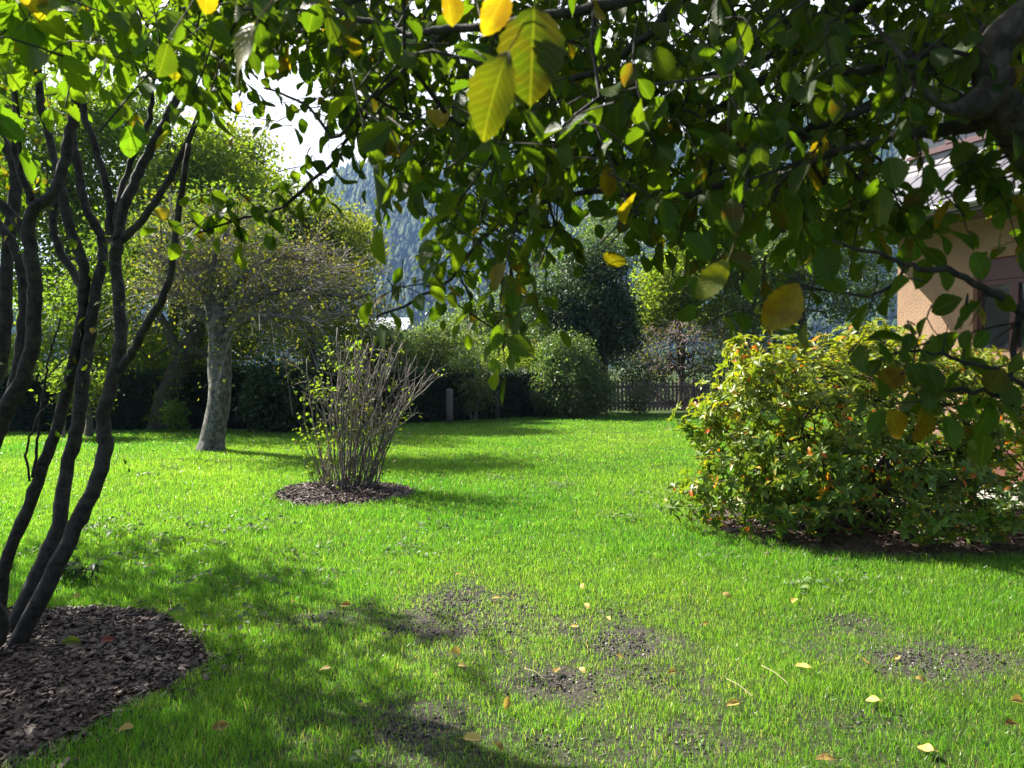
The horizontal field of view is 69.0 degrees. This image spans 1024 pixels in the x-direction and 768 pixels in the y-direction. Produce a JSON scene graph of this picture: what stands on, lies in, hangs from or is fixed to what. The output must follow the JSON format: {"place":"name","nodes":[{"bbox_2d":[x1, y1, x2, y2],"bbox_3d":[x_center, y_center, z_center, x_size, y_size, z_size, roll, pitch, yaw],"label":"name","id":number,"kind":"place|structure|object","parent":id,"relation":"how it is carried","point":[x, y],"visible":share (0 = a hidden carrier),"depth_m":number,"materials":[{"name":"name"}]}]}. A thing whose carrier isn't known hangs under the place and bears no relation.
{"place":"outdoors","nodes":[
{"label":"outdoors","id":0,"kind":"place"},
{"bbox_2d":[340,318,418,337],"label":"house","id":1,"kind":"structure","parent":0,"point":[406,324],"depth_m":39.25,"materials":[{"name":"white paint"}]},
{"bbox_2d":[12,119,897,368],"bbox_3d":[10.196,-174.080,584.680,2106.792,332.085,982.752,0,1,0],"label":"hills","id":2,"kind":"structure","parent":0,"point":[404,242],"depth_m":664.70,"materials":[{"name":"green plant"}]},
{"bbox_2d":[179,96,899,368],"bbox_3d":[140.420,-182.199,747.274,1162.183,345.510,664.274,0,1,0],"label":"hill forest","id":3,"kind":"object","parent":2,"relation":"on","point":[405,228],"visible":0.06,"depth_m":683.27,"materials":[{"name":"green plant"}]},
{"bbox_2d":[0,0,959,307],"label":"sky","id":4,"kind":"structure","parent":0,"point":[287,85],"materials":[{"name":"white"}]},
{"bbox_2d":[0,368,1023,767],"bbox_3d":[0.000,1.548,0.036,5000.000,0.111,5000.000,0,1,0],"label":"lawn","id":5,"kind":"structure","parent":0,"point":[586,692],"depth_m":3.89,"materials":[{"name":"plant"}]},
{"bbox_2d":[28,350,124,437],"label":"bare shrub","id":6,"kind":"object","parent":5,"relation":"on","point":[96,386],"visible":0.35,"depth_m":15.78,"materials":[{"name":"green plant"}]},
{"bbox_2d":[60,547,115,588],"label":"broad weed","id":7,"kind":"object","parent":5,"relation":"on","point":[77,566],"visible":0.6,"depth_m":5.40,"materials":[{"name":"green plant"}]},
{"bbox_2d":[85,382,92,436],"bbox_3d":[-9.090,0.619,16.020,0.150,1.307,0.149,0,1,0],"label":"fence post","id":8,"kind":"object","parent":5,"relation":"on","point":[89,425],"visible":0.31,"depth_m":15.96,"materials":[{"name":"grey wood"}]},
{"bbox_2d":[8,310,208,373],"bbox_3d":[-10.918,-0.412,19.482,6.509,3.194,2.768,0,1,0],"label":"hedge top shrub","id":9,"kind":"object","parent":5,"relation":"on","point":[45,348],"visible":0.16,"depth_m":19.16,"materials":[{"name":"green plant"}]},
{"bbox_2d":[0,64,228,362],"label":"airy tree","id":10,"kind":"object","parent":5,"relation":"on","point":[98,108],"visible":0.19,"depth_m":23.38,"materials":[{"name":"green plant"}]},
{"bbox_2d":[0,0,241,647],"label":"multi stemmed tree","id":11,"kind":"object","parent":5,"relation":"on","point":[37,35],"visible":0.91,"depth_m":4.09,"materials":[{"name":"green plant"}]},
{"bbox_2d":[0,595,252,767],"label":"bark mulch","id":12,"kind":"object","parent":5,"relation":"on","point":[91,670],"visible":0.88,"depth_m":3.76,"materials":[{"name":"brown wood"}]},
{"bbox_2d":[61,636,80,643],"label":"fallen leaf","id":13,"kind":"object","parent":12,"relation":"on","point":[72,640],"visible":1,"depth_m":4.05,"materials":[{"name":"green plant"}]},
{"bbox_2d":[100,635,113,640],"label":"fallen leaf","id":14,"kind":"object","parent":12,"relation":"on","point":[107,638],"visible":1,"depth_m":4.09,"materials":[{"name":"brown plant"}]},
{"bbox_2d":[113,722,133,733],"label":"fallen leaf","id":15,"kind":"object","parent":12,"relation":"on","point":[126,725],"visible":1,"depth_m":3.17,"materials":[{"name":"plant"}]},
{"bbox_2d":[65,300,268,369],"bbox_3d":[-10.702,-0.956,23.117,6.486,4.097,3.028,0,1,8],"label":"thicket","id":16,"kind":"object","parent":5,"relation":"on","point":[241,360],"visible":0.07,"depth_m":22.79,"materials":[{"name":"green plant"}]},
{"bbox_2d":[158,398,191,432],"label":"young shrub","id":17,"kind":"object","parent":5,"relation":"on","point":[177,415],"visible":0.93,"depth_m":17.23,"materials":[{"name":"green plant"}]},
{"bbox_2d":[38,167,320,430],"bbox_3d":[-8.433,-2.079,18.272,7.266,6.580,3.774,0,1,-10],"label":"old tree","id":18,"kind":"object","parent":5,"relation":"on","point":[175,376],"visible":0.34,"depth_m":17.77,"materials":[{"name":"green plant"}]},
{"bbox_2d":[76,106,307,339],"bbox_3d":[-9.688,-3.780,23.071,6.836,9.777,3.954,0,1,-16],"label":"birch like tree","id":19,"kind":"object","parent":5,"relation":"on","point":[208,150],"visible":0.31,"depth_m":22.53,"materials":[{"name":"green plant"}]},
{"bbox_2d":[140,101,297,371],"bbox_3d":[-10.539,-4.439,25.995,7.306,10.991,4.947,0,1,0],"label":"yellowing tree","id":20,"kind":"object","parent":5,"relation":"on","point":[253,154],"visible":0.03,"depth_m":25.71,"materials":[{"name":"green plant"}]},
{"bbox_2d":[211,720,232,729],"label":"fallen leaf","id":21,"kind":"object","parent":5,"relation":"on","point":[219,725],"visible":0.98,"depth_m":3.17,"materials":[{"name":"brown plant"}]},
{"bbox_2d":[74,166,413,451],"bbox_3d":[-4.858,-1.350,13.404,6.369,5.400,4.191,0,1,0],"label":"apple tree","id":22,"kind":"object","parent":5,"relation":"on","point":[215,319],"visible":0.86,"depth_m":13.22,"materials":[{"name":"green plant"}]},
{"bbox_2d":[230,339,333,433],"bbox_3d":[-5.330,0.195,17.663,2.514,2.526,1.798,0,1,0],"label":"laurel shrub","id":23,"kind":"object","parent":5,"relation":"on","point":[274,417],"visible":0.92,"depth_m":17.33,"materials":[{"name":"green plant"}]},
{"bbox_2d":[0,362,568,431],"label":"hedge","id":24,"kind":"object","parent":5,"relation":"on","point":[134,405],"visible":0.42,"depth_m":18.49,"materials":[{"name":"green plant"}]},
{"bbox_2d":[202,170,399,372],"bbox_3d":[-6.165,-2.481,20.853,6.238,7.343,4.465,0,1,0],"label":"olive tree","id":25,"kind":"object","parent":5,"relation":"on","point":[323,212],"visible":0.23,"depth_m":20.79,"materials":[{"name":"green plant"}]},
{"bbox_2d":[284,193,394,350],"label":"golden tree","id":26,"kind":"object","parent":5,"relation":"on","point":[371,224],"visible":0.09,"depth_m":26.68,"materials":[{"name":"green plant"}]},
{"bbox_2d":[264,481,419,508],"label":"bark mulch","id":27,"kind":"object","parent":5,"relation":"on","point":[302,492],"visible":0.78,"depth_m":8.64,"materials":[{"name":"brown wood"}]},
{"bbox_2d":[339,601,350,605],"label":"fallen leaf","id":28,"kind":"object","parent":5,"relation":"on","point":[346,603],"visible":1,"depth_m":4.78,"materials":[{"name":"plant"}]},
{"bbox_2d":[293,307,430,371],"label":"thicket","id":29,"kind":"object","parent":5,"relation":"on","point":[390,340],"visible":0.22,"depth_m":23.72,"materials":[{"name":"green plant"}]},
{"bbox_2d":[289,313,450,490],"bbox_3d":[-1.744,0.229,9.206,1.939,2.201,1.628,0,1,-20],"label":"pruned shrub","id":30,"kind":"object","parent":5,"relation":"on","point":[355,433],"visible":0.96,"depth_m":9.07,"materials":[{"name":"green plant"}]},
{"bbox_2d":[332,317,485,372],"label":"back shrub","id":31,"kind":"object","parent":5,"relation":"on","point":[436,341],"visible":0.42,"depth_m":23.34,"materials":[{"name":"green plant"}]},
{"bbox_2d":[321,306,543,369],"bbox_3d":[-2.456,-1.110,29.982,11.146,4.119,2.989,0,1,0],"label":"thicket","id":32,"kind":"object","parent":5,"relation":"on","point":[480,337],"visible":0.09,"depth_m":29.79,"materials":[{"name":"green plant"}]},
{"bbox_2d":[16,463,868,763],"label":"lawn weeds","id":33,"kind":"object","parent":5,"relation":"on","point":[358,757],"visible":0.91,"depth_m":6.12,"materials":[{"name":"green plant"}]},
{"bbox_2d":[446,389,452,423],"bbox_3d":[-1.728,0.648,20.625,0.195,1.032,0.196,0,1,0],"label":"fence post","id":34,"kind":"object","parent":5,"relation":"on","point":[449,405],"visible":0.77,"depth_m":20.54,"materials":[{"name":"grey wood"}]},
{"bbox_2d":[450,646,460,653],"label":"fallen leaf","id":35,"kind":"object","parent":5,"relation":"on","point":[455,649],"visible":0.98,"depth_m":4.02,"materials":[{"name":"yellow plant"}]},
{"bbox_2d":[464,732,480,740],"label":"fallen leaf","id":36,"kind":"object","parent":5,"relation":"on","point":[472,736],"visible":1,"depth_m":3.09,"materials":[{"name":"plant"}]},
{"bbox_2d":[444,342,503,420],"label":"young tree","id":37,"kind":"object","parent":5,"relation":"on","point":[473,390],"visible":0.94,"depth_m":21.44,"materials":[{"name":"green plant"}]},
{"bbox_2d":[494,390,498,418],"bbox_3d":[-0.458,0.645,22.423,0.146,0.954,0.141,0,1,0],"label":"fence post","id":38,"kind":"object","parent":5,"relation":"on","point":[496,413],"visible":0.7,"depth_m":22.37,"materials":[{"name":"grey wood"}]},
{"bbox_2d":[490,741,503,749],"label":"fallen leaf","id":39,"kind":"object","parent":5,"relation":"on","point":[499,745],"visible":1,"depth_m":3.04,"materials":[{"name":"brown plant"}]},
{"bbox_2d":[503,696,510,709],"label":"fallen leaf","id":40,"kind":"object","parent":5,"relation":"on","point":[507,702],"visible":1,"depth_m":3.39,"materials":[{"name":"yellow plant"}]},
{"bbox_2d":[473,338,542,372],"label":"bright shrub","id":41,"kind":"object","parent":5,"relation":"on","point":[524,362],"visible":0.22,"depth_m":25.10,"materials":[{"name":"green plant"}]},
{"bbox_2d":[412,194,652,365],"bbox_3d":[0.942,-4.107,34.341,12.118,9.913,5.503,0,1,0],"label":"distant tree","id":42,"kind":"object","parent":5,"relation":"on","point":[608,227],"visible":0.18,"depth_m":33.75,"materials":[{"name":"green plant"}]},
{"bbox_2d":[521,324,626,417],"bbox_3d":[1.791,-0.249,23.045,3.371,3.187,2.343,0,1,0],"label":"broad shrub","id":43,"kind":"object","parent":5,"relation":"on","point":[577,360],"visible":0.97,"depth_m":22.66,"materials":[{"name":"green plant"}]},
{"bbox_2d":[127,0,1023,467],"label":"overhanging tree","id":44,"kind":"object","parent":5,"relation":"on","point":[535,62],"visible":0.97,"depth_m":1.38,"materials":[{"name":"green plant"}]},
{"bbox_2d":[518,235,652,411],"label":"holly tree","id":45,"kind":"object","parent":5,"relation":"on","point":[600,312],"visible":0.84,"depth_m":24.96,"materials":[{"name":"green plant"}]},
{"bbox_2d":[240,574,1022,767],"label":"soil crumbs","id":46,"kind":"object","parent":5,"relation":"on","point":[591,683],"visible":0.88,"depth_m":4.05,"materials":[{"name":"brown soil"}]},
{"bbox_2d":[624,383,654,414],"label":"shrub","id":47,"kind":"object","parent":5,"relation":"on","point":[640,397],"visible":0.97,"depth_m":23.93,"materials":[{"name":"green plant"}]},
{"bbox_2d":[591,379,745,411],"bbox_3d":[5.349,0.393,25.330,5.399,1.120,0.172,0,1,-8],"label":"picket fence","id":48,"kind":"object","parent":5,"relation":"on","point":[668,402],"visible":0.49,"depth_m":25.23,"materials":[{"name":"grey wood"}]},
{"bbox_2d":[666,667,675,674],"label":"fallen leaf","id":49,"kind":"object","parent":5,"relation":"on","point":[672,670],"visible":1,"depth_m":3.72,"materials":[{"name":"plant"}]},
{"bbox_2d":[621,314,758,410],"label":"purple twig tree","id":50,"kind":"object","parent":5,"relation":"on","point":[678,365],"visible":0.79,"depth_m":26.19,"materials":[{"name":"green plant"}]},
{"bbox_2d":[588,340,796,405],"bbox_3d":[6.914,-0.365,29.620,9.574,3.296,2.922,0,1,0],"label":"thicket","id":51,"kind":"object","parent":5,"relation":"on","point":[635,377],"visible":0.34,"depth_m":29.24,"materials":[{"name":"green plant"}]},
{"bbox_2d":[623,221,812,396],"bbox_3d":[7.566,-2.826,28.274,8.470,7.633,4.334,0,1,0],"label":"lime tree","id":52,"kind":"object","parent":5,"relation":"on","point":[667,299],"visible":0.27,"depth_m":27.56,"materials":[{"name":"green plant"}]},
{"bbox_2d":[723,592,730,597],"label":"fallen leaf","id":53,"kind":"object","parent":5,"relation":"on","point":[727,594],"visible":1,"depth_m":4.99,"materials":[{"name":"yellow plant"}]},
{"bbox_2d":[726,699,741,705],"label":"fallen leaf","id":54,"kind":"object","parent":5,"relation":"on","point":[732,702],"visible":1,"depth_m":3.38,"materials":[{"name":"yellow plant"}]},
{"bbox_2d":[704,151,897,392],"bbox_3d":[11.137,-3.737,27.176,8.450,9.433,4.556,0,1,0],"label":"green tree","id":55,"kind":"object","parent":5,"relation":"on","point":[845,309],"visible":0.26,"depth_m":26.69,"materials":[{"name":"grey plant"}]},
{"bbox_2d":[793,663,809,667],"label":"fallen leaf","id":56,"kind":"object","parent":5,"relation":"on","point":[802,665],"visible":1,"depth_m":3.77,"materials":[{"name":"yellow plant"}]},
{"bbox_2d":[722,315,896,409],"bbox_3d":[11.460,-0.598,25.960,8.142,3.680,2.691,0,1,0],"label":"thicket","id":57,"kind":"object","parent":5,"relation":"on","point":[824,349],"visible":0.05,"depth_m":25.89,"materials":[{"name":"green plant"}]},
{"bbox_2d":[815,753,839,759],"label":"fallen leaf","id":58,"kind":"object","parent":5,"relation":"on","point":[825,756],"visible":1,"depth_m":2.91,"materials":[{"name":"plant"}]},
{"bbox_2d":[661,317,1023,545],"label":"rhododendron","id":59,"kind":"object","parent":5,"relation":"on","point":[838,461],"visible":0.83,"depth_m":6.63,"materials":[{"name":"green plant"}]},
{"bbox_2d":[673,494,1023,567],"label":"bark mulch","id":60,"kind":"object","parent":5,"relation":"on","point":[887,542],"visible":0.25,"depth_m":6.50,"materials":[{"name":"brown wood"}]},
{"bbox_2d":[866,695,879,701],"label":"fallen leaf","id":61,"kind":"object","parent":5,"relation":"on","point":[873,698],"visible":1,"depth_m":3.39,"materials":[{"name":"yellow plant"}]},
{"bbox_2d":[911,675,925,681],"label":"fallen leaf","id":62,"kind":"object","parent":5,"relation":"on","point":[920,677],"visible":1,"depth_m":3.63,"materials":[{"name":"plant"}]},
{"bbox_2d":[918,743,937,751],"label":"fallen leaf","id":63,"kind":"object","parent":5,"relation":"on","point":[928,747],"visible":1,"depth_m":2.98,"materials":[{"name":"yellow plant"}]},
{"bbox_2d":[835,48,1023,444],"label":"house","id":64,"kind":"structure","parent":5,"relation":"on","point":[1005,275],"depth_m":11.18,"materials":[{"name":"beige paint"}]},
{"bbox_2d":[906,81,985,161],"bbox_3d":[7.470,-4.311,10.963,0.170,1.146,3.666,-1,1,-23],"label":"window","id":65,"kind":"structure","parent":64,"relation":"in","point":[945,145],"depth_m":12.09,"materials":[{"name":"white paint"}]},
{"bbox_2d":[977,255,1023,355],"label":"window","id":66,"kind":"structure","parent":64,"relation":"in","point":[1005,275],"depth_m":10.78,"materials":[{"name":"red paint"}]},
{"bbox_2d":[874,456,1023,505],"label":"terrace","id":67,"kind":"structure","parent":5,"relation":"on","point":[1013,497],"depth_m":8.66,"materials":[{"name":"beige stone"}]},
{"bbox_2d":[931,427,1023,482],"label":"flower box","id":68,"kind":"object","parent":67,"relation":"on","point":[1000,472],"visible":0.01,"depth_m":9.03,"materials":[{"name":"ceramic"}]},
{"bbox_2d":[1004,719,1020,724],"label":"fallen leaf","id":69,"kind":"object","parent":5,"relation":"on","point":[1009,722],"visible":1,"depth_m":3.16,"materials":[{"name":"brown plant"}]},
{"bbox_2d":[1011,694,1022,702],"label":"fallen leaf","id":70,"kind":"object","parent":5,"relation":"on","point":[1016,698],"visible":1,"depth_m":3.38,"materials":[{"name":"yellow plant"}]}
]}

